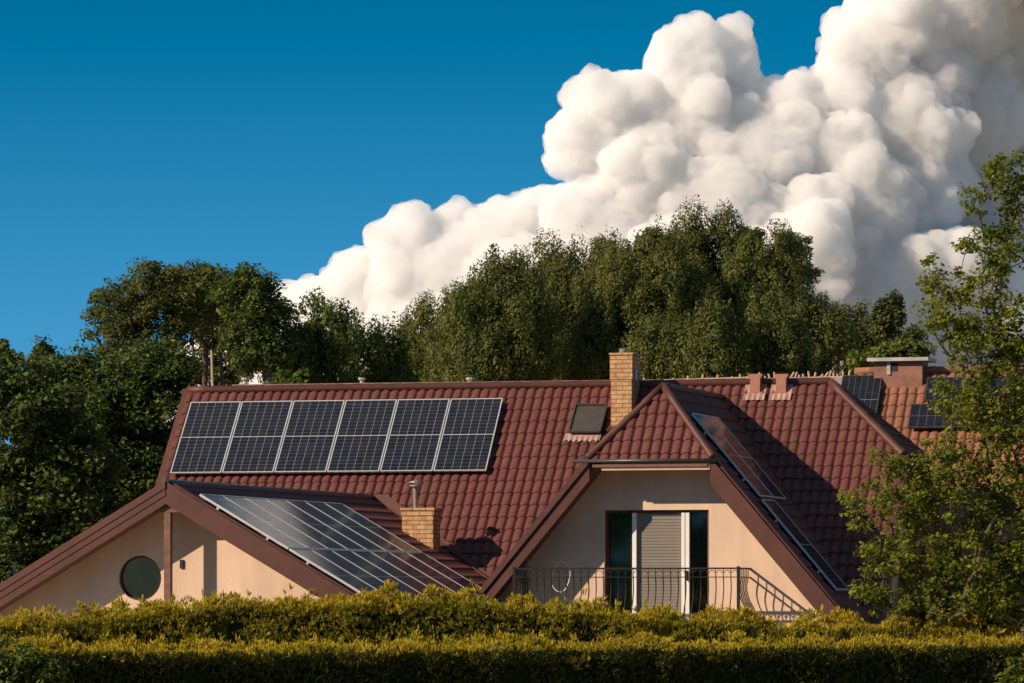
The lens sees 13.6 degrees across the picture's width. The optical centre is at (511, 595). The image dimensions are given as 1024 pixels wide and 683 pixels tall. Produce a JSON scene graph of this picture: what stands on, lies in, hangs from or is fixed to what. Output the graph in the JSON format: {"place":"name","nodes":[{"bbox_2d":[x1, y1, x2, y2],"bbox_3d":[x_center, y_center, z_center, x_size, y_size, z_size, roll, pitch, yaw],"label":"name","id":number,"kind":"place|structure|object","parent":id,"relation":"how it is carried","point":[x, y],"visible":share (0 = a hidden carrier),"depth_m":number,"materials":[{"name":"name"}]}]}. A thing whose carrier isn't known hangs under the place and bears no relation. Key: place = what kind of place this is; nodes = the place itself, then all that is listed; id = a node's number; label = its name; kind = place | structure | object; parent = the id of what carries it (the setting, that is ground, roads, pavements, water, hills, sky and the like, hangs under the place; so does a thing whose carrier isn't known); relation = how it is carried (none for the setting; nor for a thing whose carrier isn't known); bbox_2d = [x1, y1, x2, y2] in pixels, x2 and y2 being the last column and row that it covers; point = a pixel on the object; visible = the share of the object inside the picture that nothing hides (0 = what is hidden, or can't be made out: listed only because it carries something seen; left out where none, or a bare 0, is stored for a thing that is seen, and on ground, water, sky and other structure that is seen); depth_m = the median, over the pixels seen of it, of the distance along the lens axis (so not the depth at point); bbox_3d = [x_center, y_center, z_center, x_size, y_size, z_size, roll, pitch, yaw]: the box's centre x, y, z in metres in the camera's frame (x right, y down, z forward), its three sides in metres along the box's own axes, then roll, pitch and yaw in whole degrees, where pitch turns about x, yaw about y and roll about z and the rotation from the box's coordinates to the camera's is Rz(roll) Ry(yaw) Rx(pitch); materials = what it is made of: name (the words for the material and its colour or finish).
{"place":"outdoors","nodes":[
{"label":"outdoors","id":0,"kind":"place"},
{"bbox_2d":[0,0,1023,569],"label":"sky","id":1,"kind":"structure","parent":0,"point":[367,153],"materials":[{"name":"blue"}]},
{"bbox_2d":[854,357,1023,627],"bbox_3d":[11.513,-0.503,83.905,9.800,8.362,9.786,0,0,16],"label":"house","id":2,"kind":"structure","parent":0,"point":[903,384],"depth_m":84.19,"materials":[{"name":"orange tile"}]},
{"bbox_2d":[841,375,881,412],"bbox_3d":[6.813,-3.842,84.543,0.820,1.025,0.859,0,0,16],"label":"solar panel","id":3,"kind":"object","parent":2,"relation":"attached to","point":[865,389],"visible":0.38,"depth_m":84.71,"materials":[{"name":"blue glass"}]},
{"bbox_2d":[907,403,962,428],"bbox_3d":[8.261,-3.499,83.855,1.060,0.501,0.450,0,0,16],"label":"solar panel","id":4,"kind":"object","parent":2,"relation":"attached to","point":[921,416],"visible":0.67,"depth_m":83.83,"materials":[{"name":"blue glass"}]},
{"bbox_2d":[924,377,977,401],"bbox_3d":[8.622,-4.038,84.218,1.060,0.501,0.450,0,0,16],"label":"solar panel","id":5,"kind":"object","parent":2,"relation":"attached to","point":[929,397],"visible":0.47,"depth_m":84.26,"materials":[{"name":"blue glass"}]},
{"bbox_2d":[961,403,1017,427],"bbox_3d":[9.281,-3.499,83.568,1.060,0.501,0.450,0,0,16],"label":"solar panel","id":6,"kind":"object","parent":2,"relation":"attached to","point":[985,418],"visible":0.16,"depth_m":83.53,"materials":[{"name":"blue glass"}]},
{"bbox_2d":[980,376,1021,400],"bbox_3d":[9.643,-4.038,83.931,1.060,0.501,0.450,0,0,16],"label":"solar panel","id":7,"kind":"object","parent":2,"relation":"attached to","point":[1004,382],"visible":0.14,"depth_m":84.00,"materials":[{"name":"blue glass"}]},
{"label":"ground","id":8,"kind":"structure","parent":0,"visible":0},
{"bbox_2d":[0,636,68,682],"bbox_3d":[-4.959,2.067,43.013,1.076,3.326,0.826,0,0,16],"label":"shrub","id":9,"kind":"object","parent":8,"relation":"on","point":[28,665],"visible":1,"depth_m":42.85,"materials":[{"name":"green plant"}]},
{"bbox_2d":[0,335,69,425],"bbox_3d":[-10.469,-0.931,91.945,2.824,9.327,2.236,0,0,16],"label":"tree","id":10,"kind":"object","parent":8,"relation":"on","point":[43,347],"visible":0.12,"depth_m":91.92,"materials":[{"name":"green plant"}]},
{"bbox_2d":[0,344,133,582],"bbox_3d":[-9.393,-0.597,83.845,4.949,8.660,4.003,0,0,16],"label":"tree","id":11,"kind":"object","parent":8,"relation":"on","point":[46,468],"visible":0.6,"depth_m":83.13,"materials":[{"name":"green plant"}]},
{"bbox_2d":[37,332,203,510],"bbox_3d":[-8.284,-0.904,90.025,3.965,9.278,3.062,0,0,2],"label":"tree","id":12,"kind":"object","parent":8,"relation":"on","point":[136,404],"visible":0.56,"depth_m":89.43,"materials":[{"name":"green plant"}]},
{"bbox_2d":[79,257,207,360],"bbox_3d":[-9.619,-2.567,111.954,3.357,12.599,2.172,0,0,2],"label":"tree","id":13,"kind":"object","parent":8,"relation":"on","point":[135,306],"visible":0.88,"depth_m":111.67,"materials":[{"name":"green plant"}]},
{"bbox_2d":[142,257,244,385],"bbox_3d":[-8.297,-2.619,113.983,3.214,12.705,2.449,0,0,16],"label":"tree","id":14,"kind":"object","parent":8,"relation":"on","point":[190,275],"visible":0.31,"depth_m":113.82,"materials":[{"name":"green plant"}]},
{"bbox_2d":[190,267,198,382],"bbox_3d":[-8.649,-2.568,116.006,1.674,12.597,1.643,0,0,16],"label":"tree","id":15,"kind":"object","parent":8,"relation":"on","point":[193,345],"depth_m":115.97,"materials":[{"name":"brown plant"}]},
{"bbox_2d":[189,265,245,385],"bbox_3d":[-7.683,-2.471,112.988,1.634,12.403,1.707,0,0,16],"label":"tree","id":16,"kind":"object","parent":8,"relation":"on","point":[204,304],"visible":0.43,"depth_m":112.86,"materials":[{"name":"green plant"}]},
{"bbox_2d":[209,272,225,385],"bbox_3d":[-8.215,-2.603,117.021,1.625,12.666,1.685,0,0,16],"label":"tree","id":17,"kind":"object","parent":8,"relation":"on","point":[212,370],"depth_m":116.96,"materials":[{"name":"brown plant"}]},
{"bbox_2d":[188,335,260,385],"bbox_3d":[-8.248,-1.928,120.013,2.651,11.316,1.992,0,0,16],"label":"bush","id":18,"kind":"object","parent":8,"relation":"on","point":[230,377],"visible":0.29,"depth_m":119.72,"materials":[{"name":"plant"}]},
{"bbox_2d":[205,261,304,383],"bbox_3d":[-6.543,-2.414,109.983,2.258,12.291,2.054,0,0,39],"label":"tree","id":19,"kind":"object","parent":8,"relation":"on","point":[258,313],"visible":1,"depth_m":109.68,"materials":[{"name":"green plant"}]},
{"bbox_2d":[260,366,312,383],"bbox_3d":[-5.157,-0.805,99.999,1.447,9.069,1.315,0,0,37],"label":"bush","id":20,"kind":"object","parent":8,"relation":"on","point":[286,376],"visible":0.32,"depth_m":99.86,"materials":[{"name":"green plant"}]},
{"bbox_2d":[257,286,368,383],"bbox_3d":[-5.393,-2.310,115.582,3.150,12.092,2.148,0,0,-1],"label":"tree","id":21,"kind":"object","parent":8,"relation":"on","point":[320,356],"visible":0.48,"depth_m":115.31,"materials":[{"name":"green plant"}]},
{"bbox_2d":[332,307,417,382],"bbox_3d":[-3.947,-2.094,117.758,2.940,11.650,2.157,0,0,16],"label":"tree","id":22,"kind":"object","parent":8,"relation":"on","point":[390,364],"visible":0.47,"depth_m":117.34,"materials":[{"name":"green plant"}]},
{"bbox_2d":[232,377,607,385],"bbox_3d":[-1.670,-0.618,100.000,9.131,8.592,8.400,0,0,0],"label":"flat roof building","id":23,"kind":"structure","parent":8,"relation":"on","point":[361,379],"depth_m":95.80,"materials":[{"name":"concrete"}]},
{"bbox_2d":[383,278,470,381],"bbox_3d":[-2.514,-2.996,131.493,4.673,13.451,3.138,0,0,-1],"label":"tree","id":24,"kind":"object","parent":8,"relation":"on","point":[424,315],"visible":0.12,"depth_m":131.06,"materials":[{"name":"green leaves"},{"name":"grey brown bark"}]},
{"bbox_2d":[0,349,938,628],"bbox_3d":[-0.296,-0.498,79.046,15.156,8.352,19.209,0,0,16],"label":"house","id":25,"kind":"structure","parent":8,"relation":"on","point":[628,487],"depth_m":76.83,"materials":[{"name":"red tile"}]},
{"bbox_2d":[120,556,160,599],"bbox_3d":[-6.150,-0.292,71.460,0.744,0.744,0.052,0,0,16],"label":"round window","id":26,"kind":"structure","parent":25,"relation":"in","point":[139,576],"depth_m":71.49,"materials":[{"name":"green glass"}]},
{"bbox_2d":[170,401,240,473],"bbox_3d":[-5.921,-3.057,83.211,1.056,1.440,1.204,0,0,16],"label":"solar panel","id":27,"kind":"object","parent":25,"relation":"attached to","point":[205,438],"visible":1,"depth_m":83.19,"materials":[{"name":"blue glass"}]},
{"bbox_2d":[199,494,308,549],"bbox_3d":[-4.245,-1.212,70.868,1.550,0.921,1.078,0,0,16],"label":"solar panel","id":28,"kind":"object","parent":25,"relation":"attached to","point":[253,521],"visible":1,"depth_m":70.77,"materials":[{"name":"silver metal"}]},
{"bbox_2d":[222,401,292,473],"bbox_3d":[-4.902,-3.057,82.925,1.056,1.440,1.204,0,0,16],"label":"solar panel","id":29,"kind":"object","parent":25,"relation":"attached to","point":[257,437],"visible":1,"depth_m":82.90,"materials":[{"name":"blue glass"}]},
{"bbox_2d":[222,495,328,548],"bbox_3d":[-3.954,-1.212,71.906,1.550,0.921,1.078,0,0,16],"label":"solar panel","id":30,"kind":"object","parent":25,"relation":"attached to","point":[276,522],"visible":0.8,"depth_m":71.92,"materials":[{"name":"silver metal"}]},
{"bbox_2d":[245,497,348,549],"bbox_3d":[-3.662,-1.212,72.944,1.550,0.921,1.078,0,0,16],"label":"solar panel","id":31,"kind":"object","parent":25,"relation":"attached to","point":[298,524],"visible":0.82,"depth_m":72.96,"materials":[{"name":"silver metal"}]},
{"bbox_2d":[274,400,344,472],"bbox_3d":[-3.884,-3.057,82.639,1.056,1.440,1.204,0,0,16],"label":"solar panel","id":32,"kind":"object","parent":25,"relation":"attached to","point":[309,436],"visible":1,"depth_m":82.62,"materials":[{"name":"blue glass"}]},
{"bbox_2d":[265,498,367,550],"bbox_3d":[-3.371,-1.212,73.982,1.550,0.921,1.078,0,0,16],"label":"solar panel","id":33,"kind":"object","parent":25,"relation":"attached to","point":[318,525],"visible":0.85,"depth_m":74.00,"materials":[{"name":"black glass"}]},
{"bbox_2d":[289,548,376,594],"bbox_3d":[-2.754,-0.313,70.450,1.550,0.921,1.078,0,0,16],"label":"solar panel","id":34,"kind":"object","parent":25,"relation":"attached to","point":[330,568],"visible":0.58,"depth_m":70.40,"materials":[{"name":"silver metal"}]},
{"bbox_2d":[285,499,385,550],"bbox_3d":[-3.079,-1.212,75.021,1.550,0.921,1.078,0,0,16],"label":"solar panel","id":35,"kind":"object","parent":25,"relation":"attached to","point":[337,526],"visible":0.81,"depth_m":75.04,"materials":[{"name":"black glass"}]},
{"bbox_2d":[305,501,404,551],"bbox_3d":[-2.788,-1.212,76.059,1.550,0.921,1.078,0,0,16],"label":"solar panel","id":36,"kind":"object","parent":25,"relation":"attached to","point":[353,525],"visible":0.84,"depth_m":76.08,"materials":[{"name":"black glass"}]},
{"bbox_2d":[311,549,409,598],"bbox_3d":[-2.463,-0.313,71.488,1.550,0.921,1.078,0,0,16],"label":"solar panel","id":37,"kind":"object","parent":25,"relation":"attached to","point":[353,569],"visible":0.48,"depth_m":71.55,"materials":[{"name":"black glass"}]},
{"bbox_2d":[327,399,396,472],"bbox_3d":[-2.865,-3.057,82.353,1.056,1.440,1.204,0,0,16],"label":"solar panel","id":38,"kind":"object","parent":25,"relation":"attached to","point":[361,439],"visible":1,"depth_m":82.33,"materials":[{"name":"blue glass"}]},
{"bbox_2d":[324,502,421,552],"bbox_3d":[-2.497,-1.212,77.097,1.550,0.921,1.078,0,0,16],"label":"solar panel","id":39,"kind":"object","parent":25,"relation":"attached to","point":[388,536],"visible":0.82,"depth_m":77.12,"materials":[{"name":"black glass"}]},
{"bbox_2d":[332,550,429,601],"bbox_3d":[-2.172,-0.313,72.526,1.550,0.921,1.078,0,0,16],"label":"solar panel","id":40,"kind":"object","parent":25,"relation":"attached to","point":[366,565],"visible":0.49,"depth_m":72.62,"materials":[{"name":"black glass"}]},
{"bbox_2d":[351,550,442,598],"bbox_3d":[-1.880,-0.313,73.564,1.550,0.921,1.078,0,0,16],"label":"solar panel","id":41,"kind":"object","parent":25,"relation":"attached to","point":[394,571],"visible":0.56,"depth_m":73.60,"materials":[{"name":"black glass"}]},
{"bbox_2d":[370,551,453,594],"bbox_3d":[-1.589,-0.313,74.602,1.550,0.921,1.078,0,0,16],"label":"solar panel","id":42,"kind":"object","parent":25,"relation":"attached to","point":[405,567],"visible":0.45,"depth_m":74.71,"materials":[{"name":"black glass"}]},
{"bbox_2d":[380,399,449,471],"bbox_3d":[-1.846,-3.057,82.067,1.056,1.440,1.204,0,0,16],"label":"solar panel","id":43,"kind":"object","parent":25,"relation":"attached to","point":[415,435],"visible":1,"depth_m":82.05,"materials":[{"name":"blue glass"}]},
{"bbox_2d":[388,551,477,596],"bbox_3d":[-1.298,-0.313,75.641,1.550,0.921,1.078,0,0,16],"label":"solar panel","id":44,"kind":"object","parent":25,"relation":"attached to","point":[429,571],"visible":0.43,"depth_m":75.70,"materials":[{"name":"black glass"}]},
{"bbox_2d":[407,552,504,603],"bbox_3d":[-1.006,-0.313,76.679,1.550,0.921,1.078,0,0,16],"label":"solar panel","id":45,"kind":"object","parent":25,"relation":"attached to","point":[441,568],"visible":0.55,"depth_m":76.73,"materials":[{"name":"black glass"}]},
{"bbox_2d":[433,398,502,471],"bbox_3d":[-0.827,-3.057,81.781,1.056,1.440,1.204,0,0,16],"label":"solar panel","id":46,"kind":"object","parent":25,"relation":"attached to","point":[468,435],"visible":1,"depth_m":81.76,"materials":[{"name":"blue glass"}]},
{"bbox_2d":[552,562,570,591],"bbox_3d":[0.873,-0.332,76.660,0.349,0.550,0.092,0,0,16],"label":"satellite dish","id":47,"kind":"object","parent":25,"relation":"hanging from","point":[553,572],"visible":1,"depth_m":76.66,"materials":[{"name":"grey metal"}]},
{"bbox_2d":[563,403,607,441],"bbox_3d":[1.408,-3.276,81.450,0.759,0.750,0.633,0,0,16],"label":"roof window","id":48,"kind":"structure","parent":25,"relation":"in","point":[587,422],"depth_m":81.36,"materials":[{"name":"grey glass"}]},
{"bbox_2d":[605,510,708,620],"bbox_3d":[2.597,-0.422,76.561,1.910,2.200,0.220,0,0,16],"label":"door","id":49,"kind":"structure","parent":25,"relation":"in","point":[662,537],"depth_m":76.56,"materials":[{"name":"white metal"}]},
{"bbox_2d":[691,413,773,498],"bbox_3d":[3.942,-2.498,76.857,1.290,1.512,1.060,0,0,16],"label":"solar panel","id":50,"kind":"object","parent":25,"relation":"attached to","point":[732,456],"visible":0.99,"depth_m":76.76,"materials":[{"name":"black glass"}]},
{"bbox_2d":[706,415,785,499],"bbox_3d":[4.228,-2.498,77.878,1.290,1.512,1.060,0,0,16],"label":"solar panel","id":51,"kind":"object","parent":25,"relation":"attached to","point":[748,459],"visible":0.94,"depth_m":77.90,"materials":[{"name":"black glass"}]},
{"bbox_2d":[761,499,848,590],"bbox_3d":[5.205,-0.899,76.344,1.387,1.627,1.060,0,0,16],"label":"solar panel","id":52,"kind":"object","parent":25,"relation":"attached to","point":[806,546],"visible":0.99,"depth_m":76.25,"materials":[{"name":"black glass"}]},
{"bbox_2d":[419,242,567,381],"bbox_3d":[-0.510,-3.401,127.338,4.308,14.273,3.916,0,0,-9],"label":"tree","id":53,"kind":"object","parent":8,"relation":"on","point":[501,327],"visible":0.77,"depth_m":126.73,"materials":[{"name":"green leaves"},{"name":"grey brown bark"}]},
{"bbox_2d":[1,624,1023,682],"bbox_3d":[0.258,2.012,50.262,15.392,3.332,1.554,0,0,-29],"label":"hedge","id":54,"kind":"object","parent":8,"relation":"on","point":[966,658],"visible":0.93,"depth_m":49.83,"materials":[{"name":"green plant"}]},
{"bbox_2d":[531,226,640,378],"bbox_3d":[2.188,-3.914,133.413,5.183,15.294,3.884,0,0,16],"label":"tree","id":55,"kind":"object","parent":8,"relation":"on","point":[560,272],"visible":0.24,"depth_m":132.64,"materials":[{"name":"green leaves"},{"name":"grey brown bark"}]},
{"bbox_2d":[549,215,720,380],"bbox_3d":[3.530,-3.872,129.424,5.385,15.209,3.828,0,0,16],"label":"tree","id":56,"kind":"object","parent":8,"relation":"on","point":[616,303],"visible":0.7,"depth_m":128.79,"materials":[{"name":"deep green broad leaves"},{"name":"grey brown bark"}]},
{"bbox_2d":[620,306,699,379],"bbox_3d":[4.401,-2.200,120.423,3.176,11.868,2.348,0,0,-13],"label":"tree","id":57,"kind":"object","parent":8,"relation":"on","point":[655,347],"visible":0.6,"depth_m":120.08,"materials":[{"name":"deep green broad leaves"},{"name":"grey brown bark"}]},
{"bbox_2d":[668,286,754,378],"bbox_3d":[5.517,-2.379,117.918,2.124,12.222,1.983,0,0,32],"label":"tree","id":58,"kind":"object","parent":8,"relation":"on","point":[715,348],"visible":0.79,"depth_m":117.43,"materials":[{"name":"deep green broad leaves"},{"name":"grey brown bark"}]},
{"bbox_2d":[643,194,797,325],"bbox_3d":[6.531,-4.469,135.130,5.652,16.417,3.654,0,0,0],"label":"tree","id":59,"kind":"object","parent":8,"relation":"on","point":[721,242],"visible":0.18,"depth_m":134.90,"materials":[{"name":"deep green broad leaves"},{"name":"grey brown bark"}]},
{"bbox_2d":[629,221,824,286],"bbox_3d":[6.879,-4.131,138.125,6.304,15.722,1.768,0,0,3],"label":"tree","id":60,"kind":"object","parent":8,"relation":"on","point":[816,271],"visible":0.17,"depth_m":137.79,"materials":[{"name":"green plant"}]},
{"bbox_2d":[643,370,850,383],"bbox_3d":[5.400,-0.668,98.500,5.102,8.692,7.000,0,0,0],"label":"flat roof building","id":61,"kind":"structure","parent":8,"relation":"on","point":[838,378],"depth_m":95.28,"materials":[{"name":"concrete"}]},
{"bbox_2d":[741,285,820,377],"bbox_3d":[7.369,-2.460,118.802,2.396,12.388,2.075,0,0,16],"label":"tree","id":62,"kind":"object","parent":8,"relation":"on","point":[773,350],"visible":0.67,"depth_m":118.42,"materials":[{"name":"deep green leaves"},{"name":"grey brown bark"}]},
{"bbox_2d":[716,218,863,376],"bbox_3d":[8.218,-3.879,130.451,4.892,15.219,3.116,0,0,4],"label":"tree","id":63,"kind":"object","parent":8,"relation":"on","point":[825,327],"visible":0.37,"depth_m":129.92,"materials":[{"name":"deep green leaves"},{"name":"grey brown bark"}]},
{"bbox_2d":[825,305,846,371],"bbox_3d":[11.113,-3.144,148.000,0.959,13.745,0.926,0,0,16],"label":"tree","id":64,"kind":"object","parent":8,"relation":"on","point":[835,307],"visible":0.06,"depth_m":147.92,"materials":[{"name":"green plant"}]},
{"bbox_2d":[835,312,854,375],"bbox_3d":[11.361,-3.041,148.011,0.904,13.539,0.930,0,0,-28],"label":"tree","id":65,"kind":"object","parent":8,"relation":"on","point":[852,341],"visible":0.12,"depth_m":147.92,"materials":[{"name":"green plant"}]},
{"bbox_2d":[829,298,928,374],"bbox_3d":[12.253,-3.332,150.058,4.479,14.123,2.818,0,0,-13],"label":"tree","id":66,"kind":"object","parent":8,"relation":"on","point":[914,332],"visible":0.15,"depth_m":149.64,"materials":[{"name":"green plant"}]},
{"bbox_2d":[868,297,893,345],"bbox_3d":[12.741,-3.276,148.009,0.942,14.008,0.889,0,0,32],"label":"tree","id":67,"kind":"object","parent":8,"relation":"on","point":[880,332],"visible":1,"depth_m":147.87,"materials":[{"name":"green plant"}]},
{"bbox_2d":[843,336,937,373],"bbox_3d":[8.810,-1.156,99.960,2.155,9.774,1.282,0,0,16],"label":"bush","id":68,"kind":"object","parent":8,"relation":"on","point":[901,347],"visible":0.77,"depth_m":99.74,"materials":[{"name":"green plant"}]},
{"bbox_2d":[881,289,907,341],"bbox_3d":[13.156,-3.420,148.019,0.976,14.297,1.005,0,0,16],"label":"tree","id":69,"kind":"object","parent":8,"relation":"on","point":[898,310],"visible":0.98,"depth_m":147.83,"materials":[{"name":"green plant"}]},
{"bbox_2d":[835,149,1023,638],"bbox_3d":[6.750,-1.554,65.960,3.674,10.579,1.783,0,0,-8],"label":"tree","id":70,"kind":"object","parent":8,"relation":"on","point":[1004,595],"visible":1,"depth_m":65.84,"materials":[{"name":"green plant"}]},
{"bbox_2d":[994,653,1023,682],"bbox_3d":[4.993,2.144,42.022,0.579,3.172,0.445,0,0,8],"label":"shrub","id":71,"kind":"object","parent":8,"relation":"on","point":[1015,674],"visible":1,"depth_m":41.96,"materials":[{"name":"green plant"}]},
{"label":"terrace","id":72,"kind":"structure","parent":0,"visible":0},
{"bbox_2d":[0,578,1022,653],"bbox_3d":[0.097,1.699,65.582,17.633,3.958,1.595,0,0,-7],"label":"hedge","id":73,"kind":"object","parent":72,"relation":"on","point":[381,615],"visible":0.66,"depth_m":64.89,"materials":[{"name":"green plant"}]}
]}

